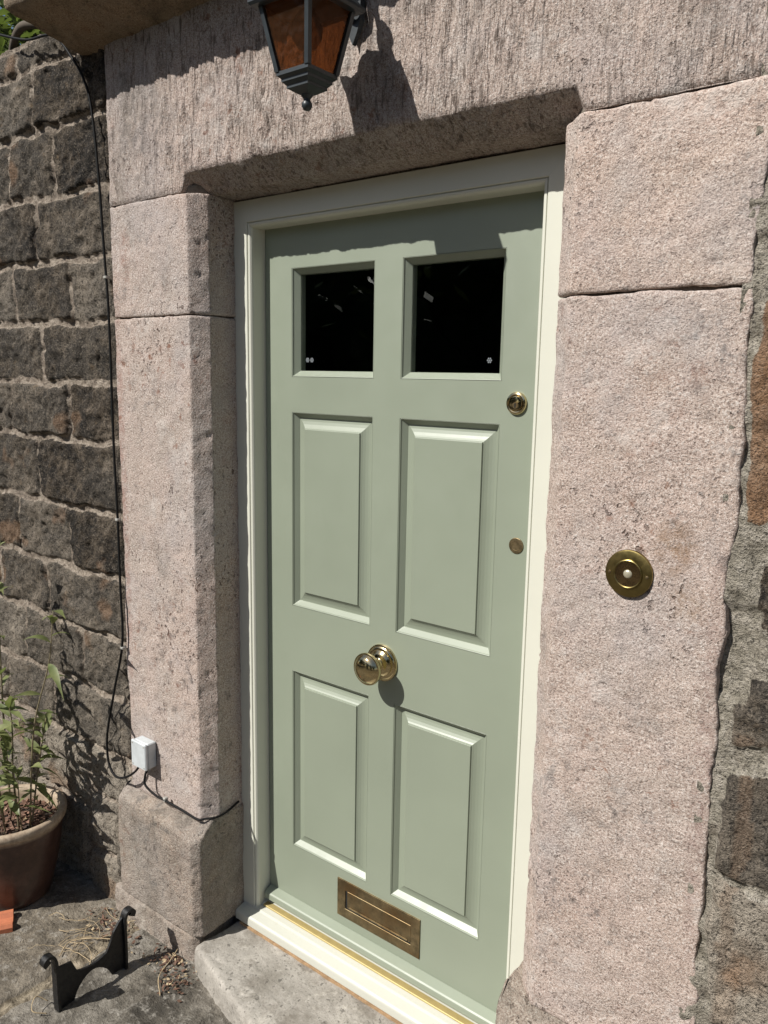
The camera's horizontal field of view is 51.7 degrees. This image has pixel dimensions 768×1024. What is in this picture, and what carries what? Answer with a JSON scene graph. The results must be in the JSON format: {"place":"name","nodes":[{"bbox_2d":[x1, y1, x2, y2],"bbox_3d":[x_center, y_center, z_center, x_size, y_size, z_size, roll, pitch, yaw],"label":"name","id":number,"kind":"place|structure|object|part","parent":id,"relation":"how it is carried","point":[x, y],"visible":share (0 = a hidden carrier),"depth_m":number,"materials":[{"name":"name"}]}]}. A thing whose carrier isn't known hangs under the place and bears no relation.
{"place":"outdoors","nodes":[
{"label":"outdoors","id":0,"kind":"place"},
{"bbox_2d":[0,860,231,1023],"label":"path","id":1,"kind":"structure","parent":0,"point":[129,995],"depth_m":2.40,"materials":[{"name":"grey stone"}]},
{"bbox_2d":[0,909,13,933],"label":"brick","id":2,"kind":"object","parent":1,"relation":"on","point":[6,920],"visible":1,"depth_m":2.60,"materials":[{"name":"brick"}]},
{"bbox_2d":[0,784,66,911],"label":"plant pot","id":3,"kind":"object","parent":1,"relation":"on","point":[28,859],"visible":0.77,"depth_m":2.65,"materials":[{"name":"ceramic"}]},
{"bbox_2d":[0,798,56,834],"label":"bark mulch","id":4,"kind":"object","parent":3,"relation":"on","point":[40,812],"visible":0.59,"depth_m":2.76,"materials":[{"name":"brown wood"}]},
{"bbox_2d":[0,542,70,831],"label":"bamboo plant","id":5,"kind":"object","parent":3,"relation":"in","point":[8,707],"visible":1,"depth_m":2.63,"materials":[{"name":"green plant"}]},
{"bbox_2d":[39,906,135,1012],"bbox_3d":[-0.859,1.314,2.324,0.026,0.190,0.297,8,12,37],"label":"boot scraper","id":6,"kind":"object","parent":1,"relation":"on","point":[68,978],"visible":1,"depth_m":2.30,"materials":[{"name":"black paint"}]},
{"bbox_2d":[31,907,177,1013],"bbox_3d":[-0.877,1.360,2.469,0.458,0.034,0.439,-1,10,-14],"label":"dry straw","id":7,"kind":"object","parent":1,"relation":"on","point":[85,938],"visible":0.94,"depth_m":2.51,"materials":[{"name":"beige plant"}]},
{"bbox_2d":[85,907,198,1001],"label":"leaf litter","id":8,"kind":"object","parent":1,"relation":"on","point":[175,962],"visible":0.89,"depth_m":2.44,"materials":[{"name":"brown plant"}]},
{"label":"ground","id":9,"kind":"structure","parent":0,"visible":0},
{"bbox_2d":[0,34,132,900],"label":"stone wall","id":10,"kind":"structure","parent":9,"relation":"on","point":[58,538],"depth_m":2.64,"materials":[{"name":"grey stone"}]},
{"bbox_2d":[0,0,44,54],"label":"wall top shrub","id":11,"kind":"object","parent":10,"relation":"on","point":[22,29],"visible":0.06,"depth_m":2.68,"materials":[{"name":"green plant"}]},
{"bbox_2d":[0,34,138,778],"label":"wall cable","id":12,"kind":"object","parent":10,"relation":"attached to","point":[110,361],"depth_m":2.40,"materials":[{"name":"black plastic"}]},
{"bbox_2d":[194,921,395,1023],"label":"doorstep","id":13,"kind":"object","parent":9,"relation":"on","point":[245,975],"visible":0.91,"depth_m":2.25,"materials":[{"name":"stone"}]},
{"bbox_2d":[104,0,767,1023],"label":"stone door surround","id":14,"kind":"object","parent":9,"relation":"on","point":[652,114],"visible":0.84,"depth_m":1.57,"materials":[{"name":"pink stone"}]},
{"bbox_2d":[4,0,209,54],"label":"stone canopy","id":15,"kind":"object","parent":14,"relation":"on","point":[85,27],"visible":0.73,"depth_m":2.12,"materials":[{"name":"beige stone"}]},
{"bbox_2d":[131,736,155,770],"bbox_3d":[-0.759,0.766,2.506,0.075,0.096,0.044,8,12,37],"label":"junction box","id":16,"kind":"object","parent":14,"relation":"attached to","point":[143,748],"visible":1,"depth_m":2.49,"materials":[{"name":"white plastic"}]},
{"bbox_2d":[143,771,239,820],"bbox_3d":[-0.612,0.870,2.434,0.318,0.097,0.102,3,10,11],"label":"cable","id":17,"kind":"object","parent":14,"relation":"attached to","point":[183,810],"visible":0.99,"depth_m":2.43,"materials":[{"name":"black plastic"}]},
{"bbox_2d":[247,0,365,110],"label":"wall lantern","id":18,"kind":"object","parent":14,"relation":"attached to","point":[307,21],"depth_m":1.57,"materials":[{"name":"grey metal"}]},
{"bbox_2d":[234,144,565,1023],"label":"door frame","id":19,"kind":"object","parent":14,"relation":"attached to","point":[388,994],"visible":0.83,"depth_m":2.13,"materials":[{"name":"beige paint"}]},
{"bbox_2d":[265,191,543,1023],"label":"front door","id":20,"kind":"structure","parent":19,"relation":"attached to","point":[398,484],"depth_m":2.06,"materials":[{"name":"green paint"}]},
{"bbox_3d":[-0.126,-0.504,2.102,0.290,0.290,0.040,8,12,37],"label":"window frame","id":21,"kind":"part","parent":20,"relation":"part of","materials":[{"name":"green paint"}]},
{"bbox_3d":[-0.124,-0.505,2.104,0.258,0.258,0.006,8,12,37],"label":"window pane","id":22,"kind":"part","parent":20,"relation":"part of","materials":[{"name":"black glass"}]},
{"bbox_2d":[265,191,543,1011],"bbox_3d":[0.010,0.261,2.117,0.871,2.040,0.045,8,12,37],"label":"door leaf","id":23,"kind":"structure","parent":20,"relation":"in","point":[477,692],"depth_m":2.03,"materials":[{"name":"green paint"}]},
{"bbox_3d":[0.169,-0.460,1.874,0.286,0.290,0.040,8,12,37],"label":"window frame","id":24,"kind":"part","parent":20,"relation":"part of","materials":[{"name":"green paint"}]},
{"bbox_3d":[0.171,-0.460,1.877,0.253,0.258,0.006,8,12,37],"label":"window pane","id":25,"kind":"part","parent":20,"relation":"part of","materials":[{"name":"black glass"}]},
{"bbox_2d":[605,549,652,597],"bbox_3d":[0.450,0.114,1.461,0.090,0.090,0.013,8,12,37],"label":"doorbell","id":26,"kind":"object","parent":14,"relation":"attached to","point":[629,572],"visible":1,"depth_m":1.46,"materials":[{"name":"gold metal"}]},
{"bbox_2d":[679,3,767,1023],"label":"rubble wall","id":27,"kind":"structure","parent":9,"relation":"on","point":[729,981],"depth_m":1.38,"materials":[{"name":"stone"}]}
]}

